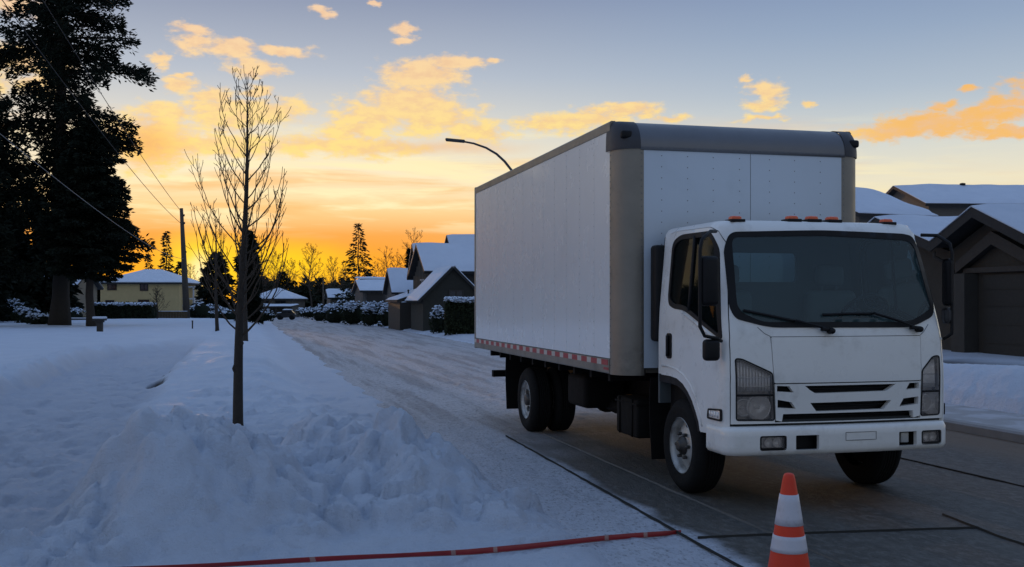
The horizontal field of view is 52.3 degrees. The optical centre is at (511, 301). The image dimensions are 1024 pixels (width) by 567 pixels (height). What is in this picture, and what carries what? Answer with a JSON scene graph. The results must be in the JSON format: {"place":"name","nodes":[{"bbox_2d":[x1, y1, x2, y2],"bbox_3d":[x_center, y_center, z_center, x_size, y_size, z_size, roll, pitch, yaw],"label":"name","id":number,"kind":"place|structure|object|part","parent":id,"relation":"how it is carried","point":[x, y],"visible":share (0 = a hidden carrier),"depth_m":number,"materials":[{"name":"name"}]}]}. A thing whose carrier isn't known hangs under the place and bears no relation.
{"place":"outdoors","nodes":[
{"label":"outdoors","id":0,"kind":"place"},
{"bbox_2d":[0,317,1023,566],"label":"snow ground","id":1,"kind":"structure","parent":0,"point":[126,443],"depth_m":7.56,"materials":[{"name":"white snow"}]},
{"bbox_2d":[0,298,25,320],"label":"shrub","id":2,"kind":"object","parent":1,"relation":"on","point":[16,303],"visible":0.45,"depth_m":69.71,"materials":[{"name":"green plant"}]},
{"bbox_2d":[0,247,37,319],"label":"fir tree","id":3,"kind":"object","parent":1,"relation":"on","point":[11,287],"visible":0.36,"depth_m":70.87,"materials":[{"name":"green plant"}]},
{"bbox_2d":[0,86,48,291],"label":"fir tree","id":4,"kind":"object","parent":1,"relation":"on","point":[12,269],"visible":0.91,"depth_m":57.01,"materials":[{"name":"green plant"}]},
{"bbox_2d":[10,305,40,322],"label":"shrub","id":5,"kind":"object","parent":1,"relation":"on","point":[20,313],"visible":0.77,"depth_m":65.74,"materials":[{"name":"green plant"}]},
{"bbox_2d":[23,311,48,323],"bbox_3d":[-27.948,0.998,61.971,1.941,0.971,1.591,0,0,0],"label":"shrub","id":6,"kind":"object","parent":1,"relation":"on","point":[38,318],"visible":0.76,"depth_m":61.51,"materials":[{"name":"green plant"}]},
{"bbox_2d":[17,229,84,312],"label":"fir tree","id":7,"kind":"object","parent":1,"relation":"on","point":[42,292],"visible":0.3,"depth_m":75.15,"materials":[{"name":"green plant"}]},
{"bbox_2d":[71,307,85,316],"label":"shrub","id":8,"kind":"object","parent":1,"relation":"on","point":[76,311],"visible":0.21,"depth_m":71.97,"materials":[{"name":"green plant"}]},
{"bbox_2d":[71,317,85,319],"bbox_3d":[-26.585,1.180,64.000,1.520,0.460,0.420,0,0,0],"label":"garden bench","id":9,"kind":"object","parent":1,"relation":"on","point":[78,318],"visible":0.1,"depth_m":63.80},
{"bbox_2d":[0,0,159,324],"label":"fir tree","id":10,"kind":"object","parent":1,"relation":"on","point":[53,45],"visible":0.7,"depth_m":59.30,"materials":[{"name":"green plant"}]},
{"bbox_2d":[73,279,103,315],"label":"tan house","id":11,"kind":"structure","parent":1,"relation":"on","point":[82,285],"depth_m":85.03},
{"bbox_2d":[32,116,146,325],"bbox_3d":[-23.398,-4.372,58.117,6.099,11.908,6.480,0,0,0],"label":"fir tree","id":12,"kind":"object","parent":1,"relation":"on","point":[95,184],"visible":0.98,"depth_m":57.15,"materials":[{"name":"green plant"}]},
{"bbox_2d":[97,290,99,301],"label":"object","id":13,"kind":"object","parent":1,"relation":"on","point":[98,295],"visible":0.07,"depth_m":103.53,"materials":[{"name":"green plant"}]},
{"bbox_2d":[92,316,106,331],"bbox_3d":[-18.192,1.090,46.000,0.500,0.900,0.460,0,0,0],"label":"bird table","id":14,"kind":"object","parent":1,"relation":"on","point":[99,320],"visible":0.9,"depth_m":45.89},
{"bbox_2d":[94,301,156,318],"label":"hedge","id":15,"kind":"object","parent":1,"relation":"on","point":[125,310],"visible":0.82,"depth_m":79.35,"materials":[{"name":"green plant"}]},
{"bbox_2d":[144,254,155,268],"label":"spruce tree","id":16,"kind":"object","parent":1,"relation":"on","point":[148,261],"visible":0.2,"depth_m":127.94,"materials":[{"name":"green plant"}]},
{"bbox_2d":[100,269,202,311],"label":"yellow house","id":17,"kind":"structure","parent":1,"relation":"on","point":[137,286],"depth_m":98.10,"materials":[{"name":"yellow paint"}]},
{"bbox_2d":[107,284,116,289],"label":"window","id":18,"kind":"structure","parent":17,"relation":"in","point":[109,286],"depth_m":97.83,"materials":[{"name":"black glass"}]},
{"bbox_2d":[140,284,147,290],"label":"window","id":19,"kind":"structure","parent":17,"relation":"in","point":[143,287],"depth_m":98.00,"materials":[{"name":"black glass"}]},
{"bbox_2d":[148,285,169,318],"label":"bare tree","id":20,"kind":"object","parent":1,"relation":"on","point":[156,299],"visible":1,"depth_m":77.96,"materials":[{"name":"brown plant"}]},
{"bbox_2d":[157,231,174,272],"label":"spruce tree","id":21,"kind":"object","parent":1,"relation":"on","point":[164,235],"visible":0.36,"depth_m":124.83,"materials":[{"name":"green plant"}]},
{"bbox_2d":[156,311,186,317],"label":"wooden fence","id":22,"kind":"object","parent":1,"relation":"on","point":[170,314],"visible":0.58,"depth_m":82.01,"materials":[{"name":"brown wood"}]},
{"bbox_2d":[173,261,181,274],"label":"spruce tree","id":23,"kind":"object","parent":1,"relation":"on","point":[177,268],"visible":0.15,"depth_m":117.84,"materials":[{"name":"green plant"}]},
{"bbox_2d":[180,208,189,317],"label":"utility pole","id":24,"kind":"object","parent":1,"relation":"on","point":[185,297],"visible":0.95,"depth_m":82.84,"materials":[{"name":"brown wood"}]},
{"bbox_2d":[0,134,182,258],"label":"overhead wire","id":25,"kind":"object","parent":24,"relation":"attached to","point":[80,197],"visible":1,"depth_m":28.24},
{"bbox_2d":[2,0,181,223],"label":"overhead wire","id":26,"kind":"object","parent":24,"relation":"attached to","point":[78,102],"visible":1,"depth_m":28.59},
{"bbox_2d":[43,0,181,211],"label":"overhead wire","id":27,"kind":"object","parent":24,"relation":"attached to","point":[104,98],"visible":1,"depth_m":34.05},
{"bbox_2d":[187,264,198,280],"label":"bare tree","id":28,"kind":"object","parent":1,"relation":"on","point":[192,272],"visible":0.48,"depth_m":119.96,"materials":[{"name":"brown plant"}]},
{"bbox_2d":[190,301,220,317],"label":"shrub","id":29,"kind":"object","parent":1,"relation":"on","point":[200,310],"visible":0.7,"depth_m":83.42,"materials":[{"name":"green plant"}]},
{"bbox_2d":[192,251,236,309],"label":"spruce tree","id":30,"kind":"object","parent":1,"relation":"on","point":[203,292],"visible":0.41,"depth_m":87.37,"materials":[{"name":"green plant"}]},
{"bbox_2d":[201,208,229,330],"bbox_3d":[-13.656,-1.423,47.897,1.311,5.817,1.245,0,0,0],"label":"street tree","id":31,"kind":"object","parent":1,"relation":"on","point":[216,307],"visible":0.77,"depth_m":47.95,"materials":[{"name":"brown plant"}]},
{"bbox_2d":[206,306,234,319],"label":"shrub","id":32,"kind":"object","parent":1,"relation":"on","point":[227,313],"visible":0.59,"depth_m":79.38,"materials":[{"name":"green plant"}]},
{"bbox_2d":[184,66,290,425],"bbox_3d":[-3.015,-0.566,11.662,1.158,4.293,1.236,0,0,-23],"label":"street tree","id":33,"kind":"object","parent":1,"relation":"on","point":[238,312],"visible":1,"depth_m":11.76,"materials":[{"name":"brown plant"}]},
{"bbox_2d":[235,213,260,340],"bbox_3d":[-9.152,-0.858,36.025,0.897,4.779,0.717,0,0,-24],"label":"street tree","id":34,"kind":"object","parent":1,"relation":"on","point":[245,336],"visible":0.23,"depth_m":35.95,"materials":[{"name":"brown plant"}]},
{"bbox_2d":[232,229,266,323],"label":"cedar tree","id":35,"kind":"object","parent":1,"relation":"on","point":[254,303],"visible":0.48,"depth_m":69.68,"materials":[{"name":"green plant"}]},
{"bbox_2d":[260,275,274,292],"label":"spruce tree","id":36,"kind":"object","parent":1,"relation":"on","point":[270,284],"visible":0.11,"depth_m":139.78,"materials":[{"name":"green plant"}]},
{"bbox_2d":[259,252,276,292],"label":"bare tree","id":37,"kind":"object","parent":1,"relation":"on","point":[265,276],"visible":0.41,"depth_m":129.95,"materials":[{"name":"brown plant"}]},
{"bbox_2d":[260,309,276,320],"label":"shrub","id":38,"kind":"object","parent":1,"relation":"on","point":[269,316],"visible":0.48,"depth_m":83.99,"materials":[{"name":"green plant"}]},
{"bbox_2d":[261,250,284,285],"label":"bare tree","id":39,"kind":"object","parent":1,"relation":"on","point":[275,267],"visible":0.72,"depth_m":149.78,"materials":[{"name":"brown plant"}]},
{"bbox_2d":[260,288,307,317],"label":"hip roof house","id":40,"kind":"structure","parent":1,"relation":"on","point":[283,299],"depth_m":108.01,"materials":[{"name":"beige"}]},
{"bbox_2d":[275,301,285,303],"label":"window","id":41,"kind":"structure","parent":40,"relation":"in","point":[276,302],"depth_m":107.92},
{"bbox_2d":[273,271,297,290],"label":"spruce tree","id":42,"kind":"object","parent":1,"relation":"on","point":[290,283],"visible":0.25,"depth_m":149.55,"materials":[{"name":"green plant"}]},
{"bbox_2d":[280,259,299,285],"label":"bare tree","id":43,"kind":"object","parent":1,"relation":"on","point":[288,273],"visible":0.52,"depth_m":154.90,"materials":[{"name":"brown plant"}]},
{"bbox_2d":[296,307,316,318],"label":"shrub","id":44,"kind":"object","parent":1,"relation":"on","point":[306,312],"visible":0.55,"depth_m":97.41,"materials":[{"name":"green plant"}]},
{"bbox_2d":[290,284,325,308],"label":"spruce tree","id":45,"kind":"object","parent":1,"relation":"on","point":[302,290],"visible":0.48,"depth_m":144.36,"materials":[{"name":"green plant"}]},
{"bbox_2d":[271,273,352,302],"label":"distant wood","id":46,"kind":"object","parent":1,"relation":"on","point":[313,282],"depth_m":160.94,"materials":[{"name":"brown plant"}]},
{"bbox_2d":[294,242,331,307],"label":"bare tree","id":47,"kind":"object","parent":1,"relation":"on","point":[309,280],"visible":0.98,"depth_m":139.91,"materials":[{"name":"brown plant"}]},
{"bbox_2d":[312,277,326,305],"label":"spruce tree","id":48,"kind":"object","parent":1,"relation":"on","point":[317,284],"visible":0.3,"depth_m":147.68,"materials":[{"name":"green plant"}]},
{"bbox_2d":[311,303,330,320],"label":"shrub","id":49,"kind":"object","parent":1,"relation":"on","point":[319,314],"visible":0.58,"depth_m":85.68,"materials":[{"name":"green plant"}]},
{"bbox_2d":[322,280,323,305],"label":"street pole","id":50,"kind":"object","parent":1,"relation":"on","point":[323,294],"visible":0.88,"depth_m":99.95,"materials":[{"name":"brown wood"}]},
{"bbox_2d":[319,256,342,288],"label":"bare tree","id":51,"kind":"object","parent":1,"relation":"on","point":[330,276],"visible":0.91,"depth_m":137.78,"materials":[{"name":"brown plant"}]},
{"bbox_2d":[323,299,344,322],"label":"shrub","id":52,"kind":"object","parent":1,"relation":"on","point":[332,315],"visible":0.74,"depth_m":77.52,"materials":[{"name":"green plant"}]},
{"bbox_2d":[324,289,354,304],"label":"white roof house","id":53,"kind":"structure","parent":1,"relation":"on","point":[329,296],"depth_m":112.52,"materials":[{"name":"beige"}]},
{"bbox_2d":[332,260,353,288],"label":"bare tree","id":54,"kind":"object","parent":1,"relation":"on","point":[336,282],"visible":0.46,"depth_m":127.75,"materials":[{"name":"brown plant"}]},
{"bbox_2d":[339,300,365,324],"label":"shrub","id":55,"kind":"object","parent":1,"relation":"on","point":[350,311],"visible":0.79,"depth_m":71.78,"materials":[{"name":"green plant"}]},
{"bbox_2d":[332,223,375,304],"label":"spruce tree","id":56,"kind":"object","parent":1,"relation":"on","point":[360,270],"visible":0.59,"depth_m":109.90,"materials":[{"name":"green plant"}]},
{"bbox_2d":[351,276,386,304],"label":"stone house","id":57,"kind":"structure","parent":1,"relation":"on","point":[367,289],"depth_m":90.93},
{"bbox_2d":[367,293,382,304],"bbox_3d":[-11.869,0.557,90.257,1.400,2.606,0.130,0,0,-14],"label":"garage door","id":58,"kind":"structure","parent":57,"relation":"in","point":[377,297],"depth_m":90.23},
{"bbox_2d":[360,300,387,325],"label":"shrub","id":59,"kind":"object","parent":1,"relation":"on","point":[369,313],"visible":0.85,"depth_m":67.60,"materials":[{"name":"green plant"}]},
{"bbox_2d":[372,261,383,276],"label":"bare tree","id":60,"kind":"object","parent":1,"relation":"on","point":[375,270],"visible":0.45,"depth_m":117.98,"materials":[{"name":"brown plant"}]},
{"bbox_2d":[376,302,387,326],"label":"shrub","id":61,"kind":"object","parent":1,"relation":"on","point":[384,315],"visible":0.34,"depth_m":65.84,"materials":[{"name":"green plant"}]},
{"bbox_2d":[371,246,401,276],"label":"bare tree","id":62,"kind":"object","parent":1,"relation":"on","point":[385,259],"visible":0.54,"depth_m":104.85,"materials":[{"name":"brown plant"}]},
{"bbox_2d":[389,254,404,267],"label":"bare tree","id":63,"kind":"object","parent":1,"relation":"on","point":[396,261],"visible":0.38,"depth_m":108.00,"materials":[{"name":"brown plant"}]},
{"bbox_2d":[382,268,412,301],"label":"grey gabled house","id":64,"kind":"structure","parent":1,"relation":"on","point":[396,282],"depth_m":79.12,"materials":[{"name":"stone"}]},
{"bbox_2d":[387,227,421,267],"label":"bare tree","id":65,"kind":"object","parent":1,"relation":"on","point":[408,244],"visible":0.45,"depth_m":111.72,"materials":[{"name":"brown plant"}]},
{"bbox_2d":[404,248,410,267],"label":"cedar tree","id":66,"kind":"object","parent":1,"relation":"on","point":[407,253],"visible":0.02,"depth_m":97.83,"materials":[{"name":"green plant"}]},
{"bbox_2d":[385,243,473,329],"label":"tall shingle house","id":67,"kind":"structure","parent":1,"relation":"on","point":[427,259],"depth_m":60.20,"materials":[{"name":"beige"}]},
{"bbox_2d":[407,242,454,288],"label":"shingle house","id":68,"kind":"structure","parent":1,"relation":"on","point":[410,259],"depth_m":68.48,"materials":[{"name":"beige"}]},
{"bbox_2d":[428,305,444,333],"bbox_3d":[-3.516,0.857,50.021,1.045,1.456,0.974,0,0,0],"label":"shrub","id":69,"kind":"object","parent":1,"relation":"on","point":[436,316],"visible":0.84,"depth_m":49.78,"materials":[{"name":"green plant"}]},
{"bbox_2d":[405,266,473,330],"bbox_3d":[-3.568,0.033,55.887,3.751,3.854,4.440,0,0,-14],"label":"olive annex","id":70,"kind":"object","parent":1,"relation":"on","point":[436,286],"visible":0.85,"depth_m":53.94,"materials":[{"name":"wood"}]},
{"bbox_2d":[449,290,463,296],"bbox_3d":[-2.886,-0.288,53.978,0.800,0.703,0.080,0,0,-14],"label":"window","id":71,"kind":"structure","parent":70,"relation":"in","point":[460,293],"depth_m":53.97,"materials":[{"name":"black glass"}]},
{"bbox_2d":[442,296,473,335],"bbox_3d":[-2.192,0.655,47.472,1.954,1.923,1.368,0,0,0],"label":"hedge","id":72,"kind":"object","parent":1,"relation":"on","point":[458,314],"visible":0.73,"depth_m":46.99,"materials":[{"name":"green plant"}]},
{"bbox_2d":[444,234,473,242],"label":"brown roofed house","id":73,"kind":"structure","parent":1,"relation":"on","point":[459,238],"depth_m":74.19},
{"bbox_2d":[445,138,511,169],"bbox_3d":[-1.100,-2.389,41.000,3.043,8.098,0.260,0,0,0],"label":"street lamp","id":74,"kind":"object","parent":1,"relation":"on","point":[476,144],"visible":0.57,"depth_m":40.96,"materials":[{"name":"metal"}]},
{"bbox_2d":[855,187,937,222],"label":"snow roofed house","id":75,"kind":"structure","parent":1,"relation":"on","point":[870,204],"depth_m":46.36,"materials":[{"name":"beige snow"}]},
{"bbox_2d":[867,204,1023,356],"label":"double gable house","id":76,"kind":"structure","parent":1,"relation":"on","point":[986,241],"depth_m":28.38,"materials":[{"name":"brown"}]},
{"bbox_2d":[983,273,1023,356],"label":"garage door","id":77,"kind":"structure","parent":76,"relation":"in","point":[1003,294],"depth_m":27.63,"materials":[{"name":"wood"}]},
{"bbox_2d":[886,183,1023,215],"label":"long roof house","id":78,"kind":"structure","parent":1,"relation":"on","point":[948,199],"depth_m":58.83,"materials":[{"name":"beige"}]},
{"bbox_2d":[0,0,1023,302],"label":"sky","id":79,"kind":"structure","parent":0,"point":[929,91],"materials":[{"name":"orange"}]},
{"bbox_2d":[269,316,1023,566],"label":"road","id":80,"kind":"structure","parent":0,"point":[453,392],"depth_m":9.05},
{"bbox_2d":[276,309,295,319],"bbox_3d":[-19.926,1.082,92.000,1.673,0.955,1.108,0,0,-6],"label":"parked car","id":81,"kind":"object","parent":80,"relation":"on","point":[290,314],"visible":0.94,"depth_m":91.51,"materials":[{"name":"paint"}]},
{"bbox_2d":[127,530,680,566],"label":"barrier tape","id":82,"kind":"object","parent":80,"relation":"on","point":[507,548],"visible":0.99,"depth_m":6.04,"materials":[{"name":"red plastic"}]},
{"bbox_2d":[506,435,742,566],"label":"road joint","id":83,"kind":"object","parent":80,"relation":"on","point":[665,525],"visible":1,"depth_m":7.71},
{"bbox_2d":[537,431,850,566],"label":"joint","id":84,"kind":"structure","parent":80,"relation":"on","point":[767,531],"depth_m":8.12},
{"bbox_2d":[474,121,953,492],"bbox_3d":[1.555,-0.022,11.374,2.420,3.169,7.364,0,0,-14],"label":"box truck","id":85,"kind":"object","parent":80,"relation":"on","point":[695,304],"visible":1,"depth_m":9.10,"materials":[{"name":"white paint"}]},
{"bbox_3d":[1.471,0.206,8.286,0.180,1.588,1.194,0,0,-14],"label":"door","id":86,"kind":"part","parent":85,"relation":"part of","materials":[{"name":"white paint"}]},
{"bbox_3d":[3.206,0.206,8.732,0.164,1.588,1.194,0,0,-15],"label":"door","id":87,"kind":"part","parent":85,"relation":"part of","materials":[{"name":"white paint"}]},
{"bbox_2d":[768,473,809,566],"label":"traffic cone","id":88,"kind":"object","parent":80,"relation":"on","point":[788,547],"visible":1,"depth_m":5.12,"materials":[{"name":"orange plastic"}]},
{"bbox_2d":[698,526,978,538],"bbox_3d":[2.217,1.553,7.034,2.012,0.018,0.026,0,0,-9],"label":"road joint","id":89,"kind":"object","parent":80,"relation":"on","point":[826,532],"visible":0.9,"depth_m":7.05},
{"bbox_2d":[901,457,1023,486],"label":"road joint","id":90,"kind":"object","parent":80,"relation":"on","point":[963,472],"visible":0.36,"depth_m":9.47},
{"bbox_2d":[942,513,1023,545],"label":"road joint","id":91,"kind":"object","parent":80,"relation":"on","point":[989,532],"visible":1,"depth_m":7.05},
{"bbox_2d":[944,403,1023,429],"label":"pavement","id":92,"kind":"structure","parent":0,"point":[992,417],"depth_m":13.41,"materials":[{"name":"white snow"}]},
{"label":"ground","id":93,"kind":"structure","parent":0,"visible":0},
{"bbox_2d":[944,417,1023,442],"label":"kerb","id":94,"kind":"structure","parent":93,"relation":"on","point":[1004,433],"depth_m":12.37,"materials":[{"name":"concrete"}]}
]}

